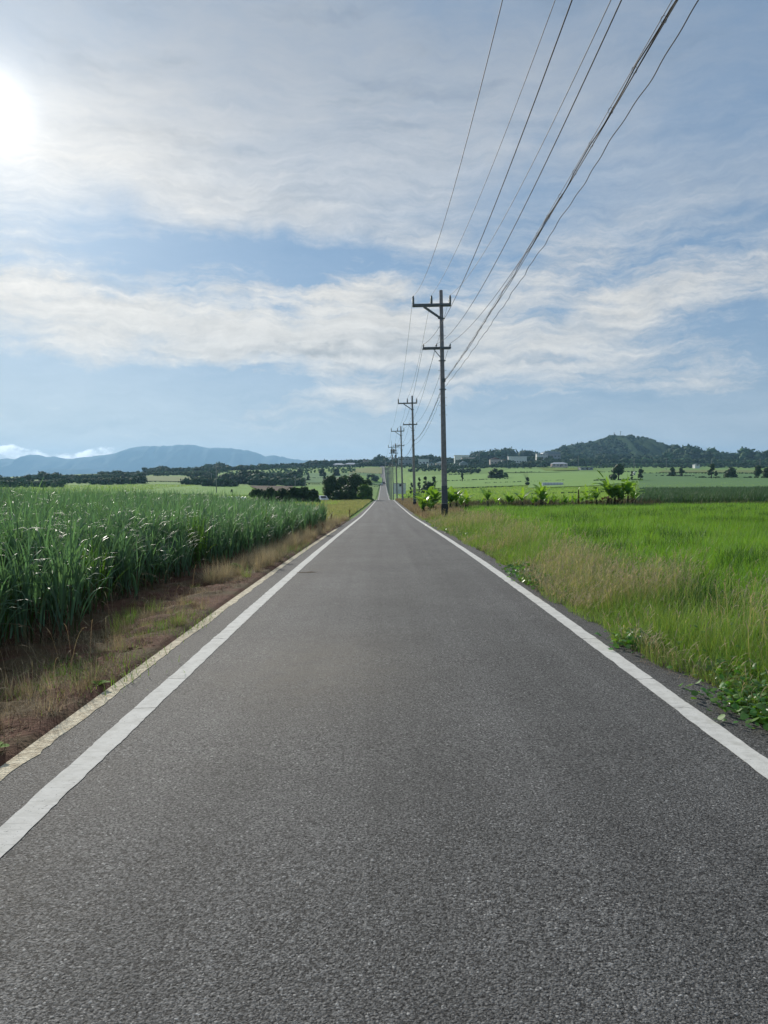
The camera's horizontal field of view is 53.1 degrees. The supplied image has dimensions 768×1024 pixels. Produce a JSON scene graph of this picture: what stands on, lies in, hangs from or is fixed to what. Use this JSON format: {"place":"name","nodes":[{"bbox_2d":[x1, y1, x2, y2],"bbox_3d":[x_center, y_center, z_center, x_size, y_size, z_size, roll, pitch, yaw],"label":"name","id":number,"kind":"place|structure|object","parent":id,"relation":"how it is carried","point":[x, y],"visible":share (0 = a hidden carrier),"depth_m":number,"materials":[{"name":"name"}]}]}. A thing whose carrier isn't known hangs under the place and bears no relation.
{"place":"outdoors","nodes":[
{"label":"outdoors","id":0,"kind":"place"},
{"bbox_2d":[31,468,111,474],"bbox_3d":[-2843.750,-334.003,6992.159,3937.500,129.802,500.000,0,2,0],"label":"mountain","id":1,"kind":"structure","parent":0,"point":[74,471],"depth_m":6929.93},
{"bbox_2d":[0,445,308,476],"bbox_3d":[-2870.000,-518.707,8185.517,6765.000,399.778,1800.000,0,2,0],"label":"mountain","id":2,"kind":"structure","parent":0,"point":[134,459],"depth_m":7843.51,"materials":[{"name":"blue"}]},
{"bbox_2d":[146,476,190,480],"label":"field","id":3,"kind":"structure","parent":0,"point":[163,478],"depth_m":557.90,"materials":[{"name":"green plant"}]},
{"bbox_2d":[0,521,345,766],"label":"soil","id":4,"kind":"structure","parent":0,"point":[27,737],"depth_m":7.71,"materials":[{"name":"brown soil"}]},
{"bbox_2d":[0,524,75,646],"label":"sugarcane plant","id":5,"kind":"object","parent":4,"relation":"on","point":[28,587],"visible":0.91,"depth_m":7.80,"materials":[{"name":"plant"}]},
{"bbox_2d":[20,506,121,626],"bbox_3d":[-3.803,0.661,9.052,1.072,1.472,1.138,1,2,17],"label":"sugarcane plant","id":6,"kind":"object","parent":4,"relation":"on","point":[89,586],"visible":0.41,"depth_m":9.04,"materials":[{"name":"plant"}]},
{"bbox_2d":[27,513,121,640],"bbox_3d":[-3.507,0.710,8.379,0.975,1.412,1.083,0,2,11],"label":"sugarcane plant","id":7,"kind":"object","parent":4,"relation":"on","point":[72,599],"visible":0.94,"depth_m":8.32,"materials":[{"name":"plant"}]},
{"bbox_2d":[47,529,135,614],"bbox_3d":[-3.864,0.771,9.645,1.046,1.206,1.275,2,3,42],"label":"sugarcane plant","id":8,"kind":"object","parent":4,"relation":"on","point":[93,580],"visible":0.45,"depth_m":9.74,"materials":[{"name":"green plant"}]},
{"bbox_2d":[0,639,184,715],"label":"grass patch","id":9,"kind":"object","parent":4,"relation":"on","point":[68,668],"visible":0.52,"depth_m":6.41,"materials":[{"name":"plant"}]},
{"bbox_2d":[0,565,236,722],"bbox_3d":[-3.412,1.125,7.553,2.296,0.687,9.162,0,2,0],"label":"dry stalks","id":10,"kind":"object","parent":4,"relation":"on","point":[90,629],"visible":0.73,"depth_m":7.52,"materials":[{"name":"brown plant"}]},
{"bbox_2d":[91,518,155,600],"bbox_3d":[-3.929,0.656,11.156,1.501,1.355,1.072,0,2,-3],"label":"sugarcane plant","id":11,"kind":"object","parent":4,"relation":"on","point":[122,553],"visible":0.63,"depth_m":11.15,"materials":[{"name":"plant"}]},
{"bbox_2d":[120,519,174,589],"bbox_3d":[-3.909,0.677,12.686,1.064,1.226,1.468,0,2,-5],"label":"sugarcane plant","id":12,"kind":"object","parent":4,"relation":"on","point":[152,558],"visible":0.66,"depth_m":12.45,"materials":[{"name":"plant"}]},
{"bbox_2d":[0,523,301,639],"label":"cane shoots","id":13,"kind":"object","parent":4,"relation":"on","point":[38,615],"visible":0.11,"depth_m":11.41,"materials":[{"name":"green plant"}]},
{"bbox_2d":[88,604,215,648],"bbox_3d":[-2.464,1.281,8.642,1.144,0.220,2.909,0,2,0],"label":"grass patch","id":14,"kind":"object","parent":4,"relation":"on","point":[160,622],"visible":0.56,"depth_m":8.46,"materials":[{"name":"plant"}]},
{"bbox_2d":[0,477,315,616],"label":"sugarcane","id":15,"kind":"object","parent":4,"relation":"on","point":[123,508],"visible":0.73,"depth_m":14.48,"materials":[{"name":"plant"}]},
{"bbox_2d":[140,532,185,583],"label":"sugarcane plant","id":16,"kind":"object","parent":4,"relation":"on","point":[166,566],"visible":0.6,"depth_m":13.10,"materials":[{"name":"plant"}]},
{"bbox_2d":[0,517,347,755],"bbox_3d":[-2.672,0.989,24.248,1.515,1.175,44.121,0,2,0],"label":"dry grass","id":17,"kind":"structure","parent":4,"relation":"on","point":[163,625],"depth_m":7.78,"materials":[{"name":"beige plant"}]},
{"bbox_2d":[180,508,221,568],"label":"sugarcane plant","id":18,"kind":"object","parent":4,"relation":"on","point":[198,550],"visible":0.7,"depth_m":15.46,"materials":[{"name":"green plant"}]},
{"bbox_2d":[101,529,313,634],"bbox_3d":[-2.756,0.852,25.714,1.386,1.079,34.944,0,2,0],"label":"green tuft","id":19,"kind":"object","parent":4,"relation":"on","point":[246,574],"visible":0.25,"depth_m":9.07,"materials":[{"name":"green plant"}]},
{"bbox_2d":[191,500,242,562],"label":"sugarcane plant","id":20,"kind":"object","parent":4,"relation":"on","point":[216,533],"visible":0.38,"depth_m":16.87,"materials":[{"name":"plant"}]},
{"bbox_2d":[193,514,247,564],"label":"sugarcane plant","id":21,"kind":"object","parent":4,"relation":"on","point":[220,548],"visible":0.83,"depth_m":16.26,"materials":[{"name":"plant"}]},
{"bbox_2d":[216,501,249,562],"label":"sugarcane plant","id":22,"kind":"object","parent":4,"relation":"on","point":[236,547],"visible":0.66,"depth_m":17.45,"materials":[{"name":"plant"}]},
{"bbox_2d":[218,506,264,557],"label":"sugarcane plant","id":23,"kind":"object","parent":4,"relation":"on","point":[245,532],"visible":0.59,"depth_m":18.11,"materials":[{"name":"plant"}]},
{"bbox_2d":[196,532,303,584],"bbox_3d":[-2.628,0.904,18.139,1.700,0.893,11.564,0,2,0],"label":"dry tuft","id":24,"kind":"object","parent":4,"relation":"on","point":[266,556],"visible":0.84,"depth_m":15.12,"materials":[{"name":"beige plant"}]},
{"bbox_2d":[241,509,269,556],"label":"sugarcane plant","id":25,"kind":"object","parent":4,"relation":"on","point":[258,531],"visible":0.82,"depth_m":18.62,"materials":[{"name":"plant"}]},
{"bbox_2d":[127,485,251,494],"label":"field","id":26,"kind":"structure","parent":0,"point":[227,489],"depth_m":335.19,"materials":[{"name":"green plant"}]},
{"bbox_2d":[303,473,380,484],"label":"field","id":27,"kind":"structure","parent":0,"point":[317,478],"depth_m":630.17,"materials":[{"name":"plant"}]},
{"bbox_2d":[349,467,381,473],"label":"field","id":28,"kind":"structure","parent":0,"point":[376,470],"depth_m":736.42,"materials":[{"name":"green plant"}]},
{"bbox_2d":[0,466,767,1023],"bbox_3d":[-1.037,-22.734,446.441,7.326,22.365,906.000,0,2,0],"label":"road","id":29,"kind":"structure","parent":0,"point":[386,760],"depth_m":3.48,"materials":[{"name":"grey asphalt"}]},
{"bbox_2d":[0,529,336,781],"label":"kerb","id":30,"kind":"structure","parent":29,"relation":"on","point":[38,746],"depth_m":5.63,"materials":[{"name":"concrete"}]},
{"bbox_2d":[0,485,380,857],"bbox_3d":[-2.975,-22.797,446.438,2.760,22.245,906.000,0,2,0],"label":"road line","id":31,"kind":"object","parent":29,"relation":"on","point":[17,826],"visible":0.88,"depth_m":4.74,"materials":[{"name":"paint"}]},
{"bbox_2d":[384,473,767,778],"bbox_3d":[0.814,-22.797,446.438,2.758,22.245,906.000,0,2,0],"label":"road line","id":32,"kind":"object","parent":29,"relation":"on","point":[753,758],"visible":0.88,"depth_m":5.91,"materials":[{"name":"paint"}]},
{"bbox_2d":[0,0,767,460],"label":"sky","id":33,"kind":"structure","parent":0,"point":[221,221],"materials":[{"name":"blue"}]},
{"bbox_2d":[4,463,767,695],"bbox_3d":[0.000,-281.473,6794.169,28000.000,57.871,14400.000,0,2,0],"label":"ground","id":34,"kind":"structure","parent":0,"point":[407,475],"depth_m":482.28,"materials":[{"name":"green plant"}]},
{"bbox_2d":[0,552,43,644],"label":"sugarcane plant","id":35,"kind":"object","parent":34,"relation":"on","point":[2,608],"visible":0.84,"depth_m":7.32,"materials":[{"name":"plant"}]},
{"bbox_2d":[0,470,147,487],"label":"woodland","id":36,"kind":"object","parent":34,"relation":"on","point":[55,479],"visible":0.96,"depth_m":453.95,"materials":[{"name":"green plant"}]},
{"bbox_2d":[61,523,142,610],"bbox_3d":[-4.045,0.722,10.338,1.134,1.265,1.346,2,3,34],"label":"sugarcane plant","id":37,"kind":"object","parent":34,"relation":"on","point":[110,566],"visible":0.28,"depth_m":10.55,"materials":[{"name":"plant"}]},
{"bbox_2d":[100,519,148,592],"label":"sugarcane plant","id":38,"kind":"object","parent":34,"relation":"on","point":[124,540],"visible":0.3,"depth_m":11.77,"materials":[{"name":"plant"}]},
{"bbox_2d":[3,484,343,504],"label":"field grass","id":39,"kind":"structure","parent":34,"relation":"on","point":[142,486],"depth_m":363.94,"materials":[{"name":"green plant"}]},
{"bbox_2d":[154,525,200,577],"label":"sugarcane plant","id":40,"kind":"object","parent":34,"relation":"on","point":[178,564],"visible":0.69,"depth_m":13.90,"materials":[{"name":"plant"}]},
{"bbox_2d":[156,514,205,571],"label":"sugarcane plant","id":41,"kind":"object","parent":34,"relation":"on","point":[172,538],"visible":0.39,"depth_m":14.57,"materials":[{"name":"plant"}]},
{"bbox_2d":[141,461,328,486],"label":"woodland","id":42,"kind":"object","parent":34,"relation":"on","point":[259,478],"visible":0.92,"depth_m":522.57,"materials":[{"name":"green plant"}]},
{"bbox_2d":[154,466,355,474],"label":"scrub","id":43,"kind":"object","parent":34,"relation":"on","point":[306,470],"visible":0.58,"depth_m":725.86,"materials":[{"name":"green plant"}]},
{"bbox_2d":[240,503,274,548],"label":"sugarcane plant","id":44,"kind":"object","parent":34,"relation":"on","point":[265,522],"visible":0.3,"depth_m":21.00,"materials":[{"name":"green plant"}]},
{"bbox_2d":[248,488,269,501],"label":"shrub","id":45,"kind":"object","parent":34,"relation":"on","point":[256,491],"visible":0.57,"depth_m":121.37,"materials":[{"name":"green plant"}]},
{"bbox_2d":[242,497,277,550],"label":"sugarcane plant","id":46,"kind":"object","parent":34,"relation":"on","point":[257,515],"visible":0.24,"depth_m":19.45,"materials":[{"name":"plant"}]},
{"bbox_2d":[263,501,284,539],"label":"sugarcane plant","id":47,"kind":"object","parent":34,"relation":"on","point":[279,524],"visible":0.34,"depth_m":23.12,"materials":[{"name":"plant"}]},
{"bbox_2d":[264,507,285,546],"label":"sugarcane plant","id":48,"kind":"object","parent":34,"relation":"on","point":[278,534],"visible":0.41,"depth_m":21.80,"materials":[{"name":"plant"}]},
{"bbox_2d":[276,487,295,502],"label":"shrub","id":49,"kind":"object","parent":34,"relation":"on","point":[283,493],"visible":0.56,"depth_m":123.34,"materials":[{"name":"green plant"}]},
{"bbox_2d":[275,502,297,538],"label":"sugarcane plant","id":50,"kind":"object","parent":34,"relation":"on","point":[287,524],"visible":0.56,"depth_m":25.40,"materials":[{"name":"plant"}]},
{"bbox_2d":[272,510,303,542],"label":"sugarcane plant","id":51,"kind":"object","parent":34,"relation":"on","point":[282,531],"visible":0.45,"depth_m":23.99,"materials":[{"name":"plant"}]},
{"bbox_2d":[287,487,304,501],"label":"shrub","id":52,"kind":"object","parent":34,"relation":"on","point":[295,492],"visible":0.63,"depth_m":124.40,"materials":[{"name":"green plant"}]},
{"bbox_2d":[283,505,311,533],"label":"sugarcane plant","id":53,"kind":"object","parent":34,"relation":"on","point":[304,521],"visible":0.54,"depth_m":27.96,"materials":[{"name":"plant"}]},
{"bbox_2d":[299,498,316,531],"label":"sugarcane plant","id":54,"kind":"object","parent":34,"relation":"on","point":[307,517],"visible":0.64,"depth_m":28.93,"materials":[{"name":"plant"}]},
{"bbox_2d":[301,486,314,502],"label":"shrub","id":55,"kind":"object","parent":34,"relation":"on","point":[308,495],"visible":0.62,"depth_m":125.14,"materials":[{"name":"green plant"}]},
{"bbox_2d":[272,512,349,544],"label":"dry tuft","id":56,"kind":"object","parent":34,"relation":"on","point":[326,522],"visible":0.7,"depth_m":28.26,"materials":[{"name":"beige plant"}]},
{"bbox_2d":[322,475,340,498],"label":"broadleaf tree","id":57,"kind":"object","parent":34,"relation":"on","point":[331,484],"visible":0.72,"depth_m":158.84,"materials":[{"name":"green plant"}]},
{"bbox_2d":[300,499,371,522],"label":"meadow grass","id":58,"kind":"structure","parent":34,"relation":"on","point":[340,507],"depth_m":89.87,"materials":[{"name":"green plant"}]},
{"bbox_2d":[288,454,385,468],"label":"woodland","id":59,"kind":"object","parent":34,"relation":"on","point":[377,460],"visible":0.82,"depth_m":901.73,"materials":[{"name":"green plant"}]},
{"bbox_2d":[330,489,350,499],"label":"shrub","id":60,"kind":"object","parent":34,"relation":"on","point":[340,494],"visible":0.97,"depth_m":149.66,"materials":[{"name":"green plant"}]},
{"bbox_2d":[341,473,370,499],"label":"broadleaf tree","id":61,"kind":"object","parent":34,"relation":"on","point":[353,481],"visible":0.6,"depth_m":161.85,"materials":[{"name":"green plant"}]},
{"bbox_2d":[356,484,372,500],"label":"broadleaf tree","id":62,"kind":"object","parent":34,"relation":"on","point":[364,491],"visible":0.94,"depth_m":155.03,"materials":[{"name":"green plant"}]},
{"bbox_2d":[391,426,403,499],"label":"utility pole","id":63,"kind":"object","parent":34,"relation":"on","point":[401,441],"visible":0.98,"depth_m":130.64,"materials":[{"name":"concrete"}]},
{"bbox_2d":[398,396,416,504],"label":"utility pole","id":64,"kind":"object","parent":34,"relation":"on","point":[413,458],"visible":0.97,"depth_m":89.65,"materials":[{"name":"concrete"}]},
{"bbox_2d":[409,491,433,511],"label":"banana plant","id":65,"kind":"object","parent":34,"relation":"on","point":[421,503],"visible":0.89,"depth_m":57.92,"materials":[{"name":"green plant"}]},
{"bbox_2d":[417,482,441,509],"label":"banana plant","id":66,"kind":"object","parent":34,"relation":"on","point":[434,493],"visible":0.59,"depth_m":59.56,"materials":[{"name":"green plant"}]},
{"bbox_2d":[412,290,450,516],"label":"utility pole","id":67,"kind":"object","parent":34,"relation":"on","point":[442,348],"visible":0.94,"depth_m":44.66,"materials":[{"name":"concrete"}]},
{"bbox_2d":[385,0,502,467],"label":"overhead wire","id":68,"kind":"object","parent":67,"relation":"attached to","point":[462,155],"visible":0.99,"depth_m":18.08,"materials":[{"name":"grey metal"}]},
{"bbox_2d":[399,1,554,426],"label":"overhead wire","id":69,"kind":"object","parent":67,"relation":"attached to","point":[498,149],"visible":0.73,"depth_m":21.36,"materials":[{"name":"grey metal"}]},
{"bbox_2d":[388,0,572,469],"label":"overhead wire","id":70,"kind":"object","parent":67,"relation":"attached to","point":[511,161],"visible":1,"depth_m":13.39,"materials":[{"name":"black metal"}]},
{"bbox_2d":[396,0,610,452],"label":"overhead wire","id":71,"kind":"object","parent":67,"relation":"attached to","point":[544,139],"visible":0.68,"depth_m":17.04,"materials":[{"name":"grey metal"}]},
{"bbox_2d":[388,0,621,473],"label":"overhead wire","id":72,"kind":"object","parent":67,"relation":"attached to","point":[545,162],"visible":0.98,"depth_m":13.54,"materials":[{"name":"black metal"}]},
{"bbox_2d":[397,7,672,460],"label":"overhead wire","id":73,"kind":"object","parent":67,"relation":"attached to","point":[539,230],"visible":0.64,"depth_m":22.75,"materials":[{"name":"black"}]},
{"bbox_2d":[393,0,677,473],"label":"telephone cable","id":74,"kind":"object","parent":67,"relation":"attached to","point":[632,70],"visible":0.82,"depth_m":13.32,"materials":[{"name":"black plastic cable sheath"}]},
{"bbox_2d":[415,0,698,443],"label":"telephone cable","id":75,"kind":"object","parent":67,"relation":"attached to","point":[599,159],"visible":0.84,"depth_m":12.99,"materials":[{"name":"black plastic"}]},
{"bbox_2d":[395,498,468,519],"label":"dry verge","id":76,"kind":"structure","parent":34,"relation":"on","point":[408,504],"depth_m":65.86,"materials":[{"name":"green plant"}]},
{"bbox_2d":[437,486,462,507],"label":"banana plant","id":77,"kind":"object","parent":34,"relation":"on","point":[452,494],"visible":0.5,"depth_m":58.91,"materials":[{"name":"green plant"}]},
{"bbox_2d":[382,446,595,472],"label":"woodland","id":78,"kind":"object","parent":34,"relation":"on","point":[501,454],"visible":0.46,"depth_m":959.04,"materials":[{"name":"green plant"}]},
{"bbox_2d":[493,555,575,593],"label":"vine","id":79,"kind":"object","parent":34,"relation":"on","point":[513,571],"visible":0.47,"depth_m":13.19,"materials":[{"name":"green plant"}]},
{"bbox_2d":[530,482,552,506],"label":"banana plant","id":80,"kind":"object","parent":34,"relation":"on","point":[542,494],"visible":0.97,"depth_m":60.85,"materials":[{"name":"green plant"}]},
{"bbox_2d":[448,495,660,507],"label":"dead weeds","id":81,"kind":"object","parent":34,"relation":"on","point":[526,501],"visible":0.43,"depth_m":65.62,"materials":[{"name":"green plant"}]},
{"bbox_2d":[398,480,767,505],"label":"field grass","id":82,"kind":"structure","parent":34,"relation":"on","point":[498,492],"depth_m":207.02,"materials":[{"name":"green plant"}]},
{"bbox_2d":[407,467,764,497],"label":"field edge","id":83,"kind":"object","parent":34,"relation":"on","point":[602,479],"visible":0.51,"depth_m":372.26,"materials":[{"name":"green plant"}]},
{"bbox_2d":[412,505,767,708],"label":"seeding grass","id":84,"kind":"structure","parent":34,"relation":"on","point":[597,567],"depth_m":10.69,"materials":[{"name":"green plant"}]},
{"bbox_2d":[413,509,767,720],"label":"verge grass","id":85,"kind":"structure","parent":34,"relation":"on","point":[612,616],"depth_m":8.59,"materials":[{"name":"green plant"}]},
{"bbox_2d":[431,523,767,711],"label":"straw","id":86,"kind":"object","parent":34,"relation":"on","point":[643,641],"visible":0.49,"depth_m":6.59,"materials":[{"name":"green plant"}]},
{"bbox_2d":[440,499,766,507],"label":"weeds","id":87,"kind":"object","parent":34,"relation":"on","point":[642,503],"visible":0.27,"depth_m":62.75,"materials":[{"name":"green plant"}]},
{"bbox_2d":[591,470,622,504],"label":"banana plant","id":88,"kind":"object","parent":34,"relation":"on","point":[608,488],"visible":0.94,"depth_m":61.75,"materials":[{"name":"green plant"}]},
{"bbox_2d":[609,464,623,479],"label":"broadleaf tree","id":89,"kind":"object","parent":34,"relation":"on","point":[617,470],"visible":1,"depth_m":328.56,"materials":[{"name":"green plant"}]},
{"bbox_2d":[619,475,642,504],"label":"banana plant","id":90,"kind":"object","parent":34,"relation":"on","point":[627,485],"visible":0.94,"depth_m":61.70,"materials":[{"name":"green plant"}]},
{"bbox_2d":[561,444,767,467],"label":"woodland","id":91,"kind":"object","parent":34,"relation":"on","point":[697,455],"visible":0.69,"depth_m":1055.10,"materials":[{"name":"green plant"}]},
{"bbox_2d":[585,457,767,467],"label":"scrub","id":92,"kind":"object","parent":34,"relation":"on","point":[669,458],"visible":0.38,"depth_m":883.05,"materials":[{"name":"green plant"}]},
{"bbox_2d":[595,608,766,658],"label":"vine","id":93,"kind":"object","parent":34,"relation":"on","point":[630,637],"visible":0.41,"depth_m":7.39,"materials":[{"name":"green plant"}]},
{"bbox_2d":[629,485,767,503],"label":"tall crop","id":94,"kind":"object","parent":34,"relation":"on","point":[705,493],"visible":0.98,"depth_m":72.15,"materials":[{"name":"green plant"}]},
{"bbox_2d":[667,645,767,729],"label":"vine","id":95,"kind":"object","parent":34,"relation":"on","point":[744,709],"visible":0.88,"depth_m":5.50,"materials":[{"name":"green plant"}]},
{"bbox_2d":[408,474,525,488],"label":"field","id":96,"kind":"structure","parent":0,"point":[467,481],"depth_m":382.19,"materials":[{"name":"green plant"}]},
{"bbox_2d":[504,468,557,471],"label":"field","id":97,"kind":"structure","parent":0,"point":[523,470],"depth_m":617.55,"materials":[{"name":"green plant"}]},
{"bbox_2d":[528,472,638,487],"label":"field","id":98,"kind":"structure","parent":0,"point":[571,478],"depth_m":370.06,"materials":[{"name":"green plant"}]},
{"bbox_2d":[431,500,767,680],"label":"grass","id":99,"kind":"structure","parent":0,"point":[743,538],"depth_m":18.77,"materials":[{"name":"green plant"}]},
{"bbox_2d":[550,435,667,456],"bbox_3d":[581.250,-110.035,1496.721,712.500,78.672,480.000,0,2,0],"label":"hill","id":100,"kind":"structure","parent":0,"point":[652,445],"depth_m":1395.90,"materials":[{"name":"green plant"}]},
{"bbox_2d":[553,434,729,456],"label":"woodland","id":101,"kind":"object","parent":100,"relation":"on","point":[595,447],"visible":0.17,"depth_m":1425.17,"materials":[{"name":"green plant"}]},
{"bbox_2d":[639,473,767,487],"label":"field","id":102,"kind":"structure","parent":0,"point":[652,479],"depth_m":320.42,"materials":[{"name":"plant"}]},
{"bbox_2d":[659,470,764,472],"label":"field","id":103,"kind":"structure","parent":0,"point":[744,471],"depth_m":556.79,"materials":[{"name":"green plant"}]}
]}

